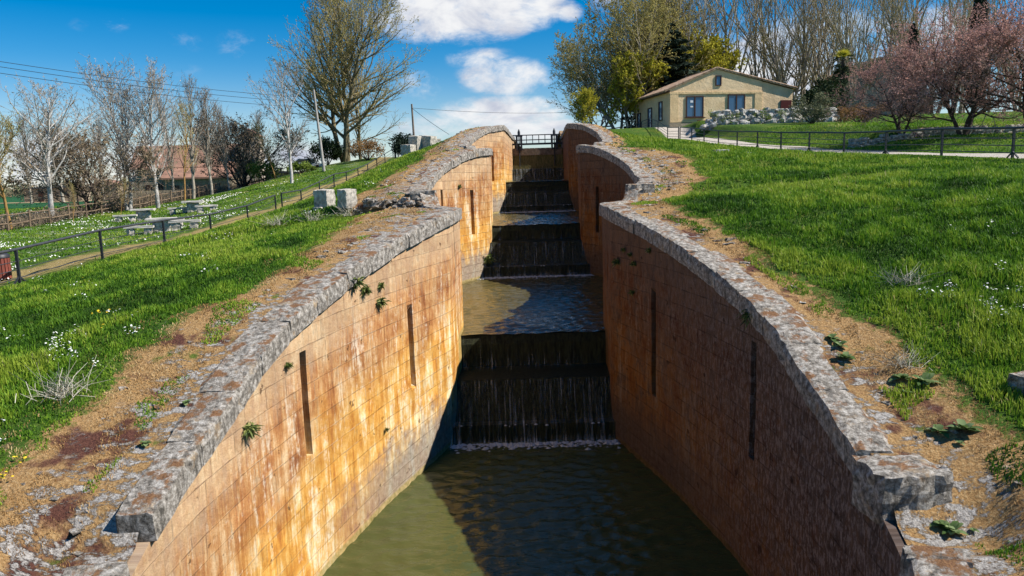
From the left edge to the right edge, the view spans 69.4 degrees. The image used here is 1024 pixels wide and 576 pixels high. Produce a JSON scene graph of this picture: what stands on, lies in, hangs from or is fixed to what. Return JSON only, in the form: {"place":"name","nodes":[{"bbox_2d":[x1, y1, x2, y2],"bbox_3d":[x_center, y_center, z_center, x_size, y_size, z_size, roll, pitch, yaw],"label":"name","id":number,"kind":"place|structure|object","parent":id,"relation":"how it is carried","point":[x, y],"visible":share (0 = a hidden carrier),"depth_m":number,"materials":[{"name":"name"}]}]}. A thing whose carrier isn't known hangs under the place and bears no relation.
{"place":"outdoors","nodes":[
{"label":"outdoors","id":0,"kind":"place"},
{"bbox_2d":[0,126,520,575],"bbox_3d":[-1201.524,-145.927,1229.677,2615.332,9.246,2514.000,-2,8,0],"label":"ground","id":1,"kind":"structure","parent":0,"point":[68,467],"depth_m":10.88,"materials":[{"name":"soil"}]},
{"bbox_2d":[0,253,11,279],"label":"litter bin","id":2,"kind":"object","parent":1,"relation":"on","point":[4,258],"visible":0.88,"depth_m":23.56,"materials":[{"name":"metal"}]},
{"bbox_2d":[0,108,18,229],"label":"bare tree","id":3,"kind":"object","parent":1,"relation":"on","point":[2,191],"visible":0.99,"depth_m":50.40,"materials":[{"name":"grey plant"}]},
{"bbox_2d":[0,112,22,174],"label":"bare tree","id":4,"kind":"object","parent":1,"relation":"on","point":[9,124],"visible":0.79,"depth_m":56.29,"materials":[{"name":"orange plant"}]},
{"bbox_2d":[12,110,39,203],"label":"bare tree","id":5,"kind":"object","parent":1,"relation":"on","point":[22,133],"visible":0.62,"depth_m":92.61,"materials":[{"name":"grey plant"}]},
{"bbox_2d":[22,186,91,202],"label":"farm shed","id":6,"kind":"structure","parent":1,"relation":"on","point":[40,194],"depth_m":163.79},
{"bbox_2d":[0,71,115,216],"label":"birch tree","id":7,"kind":"object","parent":1,"relation":"on","point":[47,163],"visible":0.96,"depth_m":58.69,"materials":[{"name":"white plant"}]},
{"bbox_2d":[9,355,113,403],"bbox_3d":[-6.537,1.363,10.924,1.454,0.614,1.315,-8,10,-36],"label":"straw clump","id":8,"kind":"object","parent":1,"relation":"on","point":[63,389],"visible":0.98,"depth_m":10.88,"materials":[{"name":"plant"}]},
{"bbox_2d":[0,176,133,197],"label":"treeline","id":9,"kind":"object","parent":1,"relation":"on","point":[7,192],"visible":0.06,"depth_m":399.78,"materials":[{"name":"green plant"}]},
{"bbox_2d":[0,117,193,213],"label":"thicket","id":10,"kind":"object","parent":1,"relation":"on","point":[84,148],"visible":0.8,"depth_m":64.83,"materials":[{"name":"brown plant"}]},
{"bbox_2d":[0,183,220,230],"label":"wooden fence","id":11,"kind":"object","parent":1,"relation":"on","point":[68,208],"visible":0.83,"depth_m":62.51,"materials":[{"name":"brown wood"}]},
{"bbox_2d":[56,52,170,210],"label":"birch tree","id":12,"kind":"object","parent":1,"relation":"on","point":[119,134],"visible":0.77,"depth_m":68.07,"materials":[{"name":"white plant"}]},
{"bbox_2d":[0,178,262,230],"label":"undergrowth","id":13,"kind":"object","parent":1,"relation":"on","point":[22,217],"visible":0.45,"depth_m":67.98,"materials":[{"name":"plant"}]},
{"bbox_2d":[0,195,276,283],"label":"railing","id":14,"kind":"object","parent":1,"relation":"on","point":[19,278],"visible":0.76,"depth_m":27.54,"materials":[{"name":"metal"}]},
{"bbox_2d":[0,179,297,268],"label":"daisy flowers","id":15,"kind":"object","parent":1,"relation":"on","point":[124,219],"visible":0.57,"depth_m":55.65,"materials":[{"name":"white plant"}]},
{"bbox_2d":[116,56,192,207],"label":"birch tree","id":16,"kind":"object","parent":1,"relation":"on","point":[150,129],"visible":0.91,"depth_m":69.00,"materials":[{"name":"white plant"}]},
{"bbox_2d":[145,217,176,232],"bbox_3d":[-21.328,-3.773,45.045,1.710,1.014,0.971,-4,9,-14],"label":"stone table","id":17,"kind":"object","parent":1,"relation":"on","point":[158,225],"visible":0.49,"depth_m":44.79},
{"bbox_2d":[152,91,183,194],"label":"bare tree","id":18,"kind":"object","parent":1,"relation":"on","point":[173,146],"visible":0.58,"depth_m":88.03,"materials":[{"name":"grey plant"}]},
{"bbox_2d":[168,97,199,199],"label":"bare tree","id":19,"kind":"object","parent":1,"relation":"on","point":[185,150],"visible":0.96,"depth_m":79.22,"materials":[{"name":"grey plant"}]},
{"bbox_2d":[168,219,200,230],"bbox_3d":[-18.503,-3.525,41.851,1.713,0.688,0.474,-4,9,-14],"label":"stone bench","id":20,"kind":"object","parent":1,"relation":"on","point":[174,223],"visible":0.84,"depth_m":41.62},
{"bbox_2d":[172,74,208,198],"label":"bare tree","id":21,"kind":"object","parent":1,"relation":"on","point":[191,152],"visible":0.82,"depth_m":82.20,"materials":[{"name":"grey plant"}]},
{"bbox_2d":[131,128,264,190],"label":"stone barn","id":22,"kind":"structure","parent":1,"relation":"on","point":[199,177],"depth_m":116.57,"materials":[{"name":"stone"}]},
{"bbox_2d":[194,85,229,194],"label":"bare tree","id":23,"kind":"object","parent":1,"relation":"on","point":[207,157],"visible":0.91,"depth_m":83.99,"materials":[{"name":"grey plant"}]},
{"bbox_2d":[209,106,233,189],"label":"bare tree","id":24,"kind":"object","parent":1,"relation":"on","point":[224,154],"visible":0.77,"depth_m":90.15,"materials":[{"name":"grey plant"}]},
{"bbox_2d":[0,129,471,504],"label":"grass","id":25,"kind":"structure","parent":1,"relation":"on","point":[225,252],"depth_m":15.33,"materials":[{"name":"plant"}]},
{"bbox_2d":[169,106,318,187],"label":"thicket","id":26,"kind":"object","parent":1,"relation":"on","point":[245,155],"visible":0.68,"depth_m":93.78,"materials":[{"name":"brown plant"}]},
{"bbox_2d":[62,210,459,575],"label":"lock wall","id":27,"kind":"structure","parent":1,"relation":"on","point":[319,474],"depth_m":13.82,"materials":[{"name":"stone"}]},
{"bbox_2d":[242,421,262,439],"bbox_3d":[-4.050,2.211,11.402,0.392,0.334,0.401,1,9,18],"label":"wall plant","id":28,"kind":"object","parent":27,"relation":"attached to","point":[250,430],"depth_m":11.35,"materials":[{"name":"green plant"}]},
{"bbox_2d":[245,159,281,180],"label":"shrub","id":29,"kind":"object","parent":1,"relation":"on","point":[254,168],"visible":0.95,"depth_m":90.16,"materials":[{"name":"green plant"}]},
{"bbox_2d":[250,121,276,178],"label":"bare tree","id":30,"kind":"object","parent":1,"relation":"on","point":[259,137],"visible":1,"depth_m":86.31,"materials":[{"name":"orange plant"}]},
{"bbox_2d":[243,60,316,183],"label":"birch tree","id":31,"kind":"object","parent":1,"relation":"on","point":[288,142],"visible":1,"depth_m":70.34,"materials":[{"name":"white plant"}]},
{"bbox_2d":[286,161,316,173],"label":"shrub","id":32,"kind":"object","parent":1,"relation":"on","point":[304,165],"visible":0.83,"depth_m":82.06,"materials":[{"name":"green plant"}]},
{"bbox_2d":[313,89,325,170],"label":"utility pole","id":33,"kind":"object","parent":1,"relation":"on","point":[320,142],"visible":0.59,"depth_m":78.27,"materials":[{"name":"wood"}]},
{"bbox_2d":[304,135,344,164],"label":"shrub","id":34,"kind":"object","parent":1,"relation":"on","point":[331,152],"visible":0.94,"depth_m":87.68,"materials":[{"name":"green plant"}]},
{"bbox_2d":[313,189,335,207],"bbox_3d":[-6.709,-3.166,26.493,0.657,0.760,0.516,4,13,28],"label":"stone block","id":35,"kind":"object","parent":1,"relation":"on","point":[322,197],"depth_m":26.29,"materials":[{"name":"stone"}]},
{"bbox_2d":[281,149,393,206],"bbox_3d":[-14.535,-10.654,67.792,0.115,5.682,39.868,-1,8,2],"label":"railing","id":36,"kind":"object","parent":1,"relation":"on","point":[301,194],"visible":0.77,"depth_m":60.87,"materials":[{"name":"metal"}]},
{"bbox_2d":[259,0,430,161],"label":"tree","id":37,"kind":"object","parent":1,"relation":"on","point":[337,36],"visible":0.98,"depth_m":86.80,"materials":[{"name":"brown plant"}]},
{"bbox_2d":[337,189,357,208],"bbox_3d":[-5.685,-3.089,25.501,0.587,0.681,0.508,9,16,42],"label":"stone block","id":38,"kind":"object","parent":1,"relation":"on","point":[347,197],"depth_m":25.30,"materials":[{"name":"stone"}]},
{"bbox_2d":[348,137,385,159],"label":"shrub","id":39,"kind":"object","parent":1,"relation":"on","point":[371,145],"visible":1,"depth_m":85.94,"materials":[{"name":"orange plant"}]},
{"bbox_2d":[326,64,408,158],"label":"bare tree","id":40,"kind":"object","parent":1,"relation":"on","point":[358,135],"visible":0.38,"depth_m":92.44,"materials":[{"name":"brown plant"}]},
{"bbox_2d":[388,132,412,154],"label":"shrub","id":41,"kind":"object","parent":1,"relation":"on","point":[400,139],"visible":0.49,"depth_m":76.07,"materials":[{"name":"green plant"}]},
{"bbox_2d":[406,148,491,371],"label":"lock wall","id":42,"kind":"structure","parent":1,"relation":"on","point":[469,201],"depth_m":34.08,"materials":[{"name":"stone"}]},
{"bbox_2d":[457,125,505,224],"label":"lock wall","id":43,"kind":"structure","parent":1,"relation":"on","point":[492,138],"depth_m":49.96,"materials":[{"name":"stone"}]},
{"bbox_2d":[504,126,514,182],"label":"lock wall","id":44,"kind":"structure","parent":1,"relation":"on","point":[509,138],"depth_m":57.93,"materials":[{"name":"stone"}]},
{"bbox_2d":[0,118,1023,283],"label":"grass","id":45,"kind":"structure","parent":1,"relation":"on","point":[937,123],"depth_m":51.77,"materials":[{"name":"plant"}]},
{"bbox_2d":[0,170,1023,446],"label":"daisy flowers","id":46,"kind":"object","parent":1,"relation":"on","point":[386,184],"visible":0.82,"depth_m":12.55,"materials":[{"name":"white plant"}]},
{"bbox_2d":[21,123,1021,555],"bbox_3d":[0.744,-3.906,28.772,13.091,7.967,46.426,-1,8,3],"label":"rubble","id":47,"kind":"object","parent":1,"relation":"on","point":[403,201],"visible":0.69,"depth_m":23.91,"materials":[{"name":"stone"}]},
{"bbox_2d":[0,0,1023,188],"label":"sky","id":48,"kind":"structure","parent":0,"point":[483,56],"materials":[{"name":"blue"}]},
{"bbox_2d":[461,275,604,335],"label":"water","id":49,"kind":"structure","parent":0,"point":[566,303],"depth_m":27.75,"materials":[{"name":"liquid"}]},
{"bbox_2d":[479,223,593,279],"bbox_3d":[1.153,-1.411,36.816,5.755,3.410,3.759,-2,8,0],"label":"weir","id":50,"kind":"object","parent":49,"relation":"in","point":[536,250],"visible":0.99,"depth_m":36.28,"materials":[{"name":"liquid"}]},
{"bbox_2d":[323,439,748,575],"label":"water","id":51,"kind":"structure","parent":0,"point":[604,510],"depth_m":16.05,"materials":[{"name":"liquid"}]},
{"bbox_2d":[450,330,620,453],"bbox_3d":[0.671,3.361,22.055,5.136,3.700,3.953,-2,8,0],"label":"weir","id":52,"kind":"object","parent":51,"relation":"in","point":[538,387],"visible":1,"depth_m":21.40,"materials":[{"name":"liquid"}]},
{"bbox_2d":[492,211,579,225],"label":"water","id":53,"kind":"structure","parent":0,"point":[534,218],"depth_m":42.95,"materials":[{"name":"liquid"}]},
{"bbox_2d":[501,181,575,212],"bbox_3d":[1.734,-5.944,51.989,5.558,3.100,3.418,-2,8,0],"label":"weir","id":54,"kind":"object","parent":53,"relation":"in","point":[544,196],"visible":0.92,"depth_m":51.48,"materials":[{"name":"stone"}]},
{"bbox_2d":[507,180,568,182],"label":"water","id":55,"kind":"structure","parent":0,"point":[538,180],"depth_m":53.68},
{"bbox_2d":[512,147,563,181],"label":"gate weir","id":56,"kind":"object","parent":55,"relation":"in","point":[536,164],"visible":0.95,"depth_m":65.11,"materials":[{"name":"stone"}]},
{"bbox_2d":[512,129,562,166],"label":"footbridge","id":57,"kind":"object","parent":56,"relation":"on","point":[519,138],"visible":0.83,"depth_m":65.02,"materials":[{"name":"paint"}]},
{"bbox_2d":[555,111,1023,575],"bbox_3d":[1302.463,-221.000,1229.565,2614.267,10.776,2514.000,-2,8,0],"label":"ground","id":58,"kind":"structure","parent":0,"point":[982,502],"depth_m":11.15,"materials":[{"name":"plant"}]},
{"bbox_2d":[565,87,599,123],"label":"willow tree","id":59,"kind":"object","parent":58,"relation":"on","point":[586,98],"visible":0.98,"depth_m":87.49,"materials":[{"name":"green plant"}]},
{"bbox_2d":[566,123,612,221],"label":"lock wall","id":60,"kind":"structure","parent":58,"relation":"on","point":[581,133],"depth_m":49.97,"materials":[{"name":"stone"}]},
{"bbox_2d":[560,125,568,179],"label":"lock wall","id":61,"kind":"structure","parent":60,"relation":"attached to","point":[564,140],"depth_m":57.88,"materials":[{"name":"brick"}]},
{"bbox_2d":[546,32,634,128],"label":"leaning tree","id":62,"kind":"object","parent":58,"relation":"on","point":[603,117],"visible":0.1,"depth_m":109.01,"materials":[{"name":"green plant"}]},
{"bbox_2d":[548,1,666,128],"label":"leaning tree","id":63,"kind":"object","parent":58,"relation":"on","point":[585,76],"visible":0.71,"depth_m":94.77,"materials":[{"name":"green plant"}]},
{"bbox_2d":[577,144,655,366],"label":"lock wall","id":64,"kind":"structure","parent":58,"relation":"on","point":[607,174],"depth_m":34.19,"materials":[{"name":"stone"}]},
{"bbox_2d":[625,183,654,192],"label":"coping block","id":65,"kind":"structure","parent":64,"relation":"on","point":[646,187],"depth_m":25.25,"materials":[{"name":"stone"}]},
{"bbox_2d":[602,47,670,127],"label":"willow tree","id":66,"kind":"object","parent":58,"relation":"on","point":[625,70],"visible":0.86,"depth_m":90.78,"materials":[{"name":"green plant"}]},
{"bbox_2d":[573,0,702,125],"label":"leaning tree","id":67,"kind":"object","parent":58,"relation":"on","point":[660,15],"visible":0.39,"depth_m":97.05,"materials":[{"name":"green plant"}]},
{"bbox_2d":[589,0,716,113],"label":"leaning tree","id":68,"kind":"object","parent":58,"relation":"on","point":[640,21],"visible":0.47,"depth_m":90.48,"materials":[{"name":"green plant"}]},
{"bbox_2d":[620,22,700,128],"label":"fir tree","id":69,"kind":"object","parent":58,"relation":"on","point":[682,64],"visible":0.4,"depth_m":92.33,"materials":[{"name":"green plant"}]},
{"bbox_2d":[619,18,707,74],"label":"willow tree","id":70,"kind":"object","parent":58,"relation":"on","point":[698,39],"visible":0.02,"depth_m":100.64,"materials":[{"name":"green plant"}]},
{"bbox_2d":[585,0,743,76],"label":"leaning tree","id":71,"kind":"object","parent":58,"relation":"on","point":[693,16],"visible":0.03,"depth_m":102.73,"materials":[{"name":"green plant"}]},
{"bbox_2d":[620,0,742,64],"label":"poplar tree","id":72,"kind":"object","parent":58,"relation":"on","point":[704,25],"visible":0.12,"depth_m":98.74,"materials":[{"name":"brown plant"}]},
{"bbox_2d":[632,0,784,76],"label":"poplar tree","id":73,"kind":"object","parent":58,"relation":"on","point":[736,30],"visible":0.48,"depth_m":99.69,"materials":[{"name":"grey plant"}]},
{"bbox_2d":[633,66,797,127],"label":"tan house","id":74,"kind":"structure","parent":58,"relation":"on","point":[687,100],"depth_m":83.15,"materials":[{"name":"paint"}]},
{"bbox_2d":[685,96,705,117],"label":"window","id":75,"kind":"structure","parent":74,"relation":"in","point":[694,104],"depth_m":82.52,"materials":[{"name":"blue"}]},
{"bbox_2d":[728,94,744,110],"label":"window","id":76,"kind":"structure","parent":74,"relation":"in","point":[735,101],"depth_m":83.39,"materials":[{"name":"blue"}]},
{"bbox_2d":[686,33,748,76],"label":"willow tree","id":77,"kind":"object","parent":58,"relation":"on","point":[717,57],"visible":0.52,"depth_m":97.06,"materials":[{"name":"green plant"}]},
{"bbox_2d":[736,0,790,77],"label":"poplar tree","id":78,"kind":"object","parent":58,"relation":"on","point":[754,57],"visible":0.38,"depth_m":109.21,"materials":[{"name":"brown plant"}]},
{"bbox_2d":[700,106,840,130],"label":"boulder wall","id":79,"kind":"structure","parent":58,"relation":"on","point":[766,115],"depth_m":74.24,"materials":[{"name":"stone"}]},
{"bbox_2d":[711,0,851,106],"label":"poplar tree","id":80,"kind":"object","parent":58,"relation":"on","point":[802,60],"visible":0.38,"depth_m":104.35,"materials":[{"name":"brown plant"}]},
{"bbox_2d":[728,0,847,102],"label":"poplar tree","id":81,"kind":"object","parent":58,"relation":"on","point":[778,67],"visible":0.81,"depth_m":101.22,"materials":[{"name":"brown plant"}]},
{"bbox_2d":[603,205,973,575],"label":"lock wall","id":82,"kind":"structure","parent":58,"relation":"on","point":[751,439],"depth_m":13.81,"materials":[{"name":"stone"}]},
{"bbox_2d":[851,454,953,529],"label":"coping block","id":83,"kind":"structure","parent":82,"relation":"on","point":[884,487],"depth_m":8.68,"materials":[{"name":"stone"}]},
{"bbox_2d":[590,123,1023,568],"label":"grass","id":84,"kind":"structure","parent":58,"relation":"on","point":[987,181],"depth_m":15.40,"materials":[{"name":"plant"}]},
{"bbox_2d":[788,90,837,123],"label":"shrub","id":85,"kind":"object","parent":58,"relation":"on","point":[819,108],"visible":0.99,"depth_m":67.16,"materials":[{"name":"green plant"}]},
{"bbox_2d":[790,75,854,109],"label":"shrub","id":86,"kind":"object","parent":58,"relation":"on","point":[819,87],"visible":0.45,"depth_m":78.81,"materials":[{"name":"green plant"}]},
{"bbox_2d":[761,0,885,85],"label":"poplar tree","id":87,"kind":"object","parent":58,"relation":"on","point":[822,71],"visible":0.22,"depth_m":123.90,"materials":[{"name":"brown plant"}]},
{"bbox_2d":[796,0,857,85],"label":"poplar tree","id":88,"kind":"object","parent":58,"relation":"on","point":[820,53],"visible":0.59,"depth_m":100.65,"materials":[{"name":"brown plant"}]},
{"bbox_2d":[829,49,854,105],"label":"palm tree","id":89,"kind":"object","parent":58,"relation":"on","point":[842,69],"visible":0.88,"depth_m":81.24,"materials":[{"name":"green plant"}]},
{"bbox_2d":[679,126,1023,157],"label":"railing","id":90,"kind":"object","parent":58,"relation":"on","point":[1012,152],"visible":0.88,"depth_m":34.83,"materials":[{"name":"metal"}]},
{"bbox_2d":[801,0,909,107],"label":"poplar tree","id":91,"kind":"object","parent":58,"relation":"on","point":[839,37],"visible":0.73,"depth_m":93.98,"materials":[{"name":"grey plant"}]},
{"bbox_2d":[835,103,884,122],"bbox_3d":[30.402,-15.304,65.054,4.151,2.070,3.810,-2,8,0],"label":"shrub","id":92,"kind":"object","parent":58,"relation":"on","point":[841,113],"visible":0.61,"depth_m":64.74,"materials":[{"name":"orange plant"}]},
{"bbox_2d":[811,0,932,61],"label":"poplar tree","id":93,"kind":"object","parent":58,"relation":"on","point":[883,44],"visible":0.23,"depth_m":105.87,"materials":[{"name":"brown plant"}]},
{"bbox_2d":[822,56,925,114],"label":"tree","id":94,"kind":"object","parent":58,"relation":"on","point":[868,92],"depth_m":95.48,"materials":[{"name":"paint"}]},
{"bbox_2d":[824,24,962,137],"bbox_3d":[24.047,-12.450,46.418,7.931,8.036,9.783,5,10,37],"label":"blossom tree","id":95,"kind":"object","parent":58,"relation":"on","point":[886,102],"visible":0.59,"depth_m":45.76,"materials":[{"name":"pink plant"}]},
{"bbox_2d":[854,340,939,370],"bbox_3d":[5.768,0.997,11.022,0.910,0.425,1.007,-10,12,-44],"label":"straw clump","id":96,"kind":"object","parent":58,"relation":"on","point":[899,361],"visible":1,"depth_m":10.96,"materials":[{"name":"plant"}]},
{"bbox_2d":[874,0,932,79],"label":"poplar tree","id":97,"kind":"object","parent":58,"relation":"on","point":[899,21],"visible":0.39,"depth_m":94.46,"materials":[{"name":"brown plant"}]},
{"bbox_2d":[869,261,951,285],"bbox_3d":[6.862,-0.238,12.885,1.012,0.472,1.119,-1,8,5],"label":"straw clump","id":98,"kind":"object","parent":58,"relation":"on","point":[904,280],"visible":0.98,"depth_m":12.91,"materials":[{"name":"plant"}]},
{"bbox_2d":[911,372,942,385],"bbox_3d":[5.896,1.303,10.524,0.364,0.132,0.372,-2,8,-4],"label":"weed","id":99,"kind":"object","parent":58,"relation":"on","point":[924,377],"visible":1,"depth_m":10.55,"materials":[{"name":"green plant"}]},
{"bbox_2d":[858,0,1002,113],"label":"poplar tree","id":100,"kind":"object","parent":58,"relation":"on","point":[943,6],"visible":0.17,"depth_m":101.08,"materials":[{"name":"brown plant"}]},
{"bbox_2d":[847,124,1023,147],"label":"dry stone wall","id":101,"kind":"structure","parent":58,"relation":"on","point":[857,143],"depth_m":46.00,"materials":[{"name":"stone"}]},
{"bbox_2d":[851,0,1023,135],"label":"blossom tree","id":102,"kind":"object","parent":58,"relation":"on","point":[968,55],"visible":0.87,"depth_m":42.34,"materials":[{"name":"pink plant"}]},
{"bbox_2d":[883,0,996,112],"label":"poplar tree","id":103,"kind":"object","parent":58,"relation":"on","point":[947,24],"visible":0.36,"depth_m":92.73,"materials":[{"name":"brown plant"}]},
{"bbox_2d":[939,521,967,534],"bbox_3d":[5.017,2.737,8.408,0.273,0.099,0.279,0,9,12],"label":"weed","id":104,"kind":"object","parent":58,"relation":"on","point":[956,525],"visible":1,"depth_m":8.41,"materials":[{"name":"green plant"}]},
{"bbox_2d":[945,419,981,431],"bbox_3d":[5.801,1.775,9.493,0.364,0.132,0.372,-1,8,4],"label":"weed","id":105,"kind":"object","parent":58,"relation":"on","point":[962,424],"visible":1,"depth_m":9.49,"materials":[{"name":"green plant"}]},
{"bbox_2d":[914,0,1023,127],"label":"blossom tree","id":106,"kind":"object","parent":58,"relation":"on","point":[1009,76],"visible":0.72,"depth_m":41.49,"materials":[{"name":"pink plant"}]},
{"bbox_2d":[963,0,990,108],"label":"cypress tree","id":107,"kind":"object","parent":58,"relation":"on","point":[980,2],"visible":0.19,"depth_m":76.54,"materials":[{"name":"green plant"}]},
{"bbox_2d":[943,0,1023,110],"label":"poplar tree","id":108,"kind":"object","parent":58,"relation":"on","point":[1014,98],"visible":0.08,"depth_m":101.12,"materials":[{"name":"brown plant"}]},
{"bbox_2d":[1007,371,1023,395],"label":"stone block","id":109,"kind":"object","parent":58,"relation":"on","point":[1016,379],"depth_m":9.92,"materials":[{"name":"stone"}]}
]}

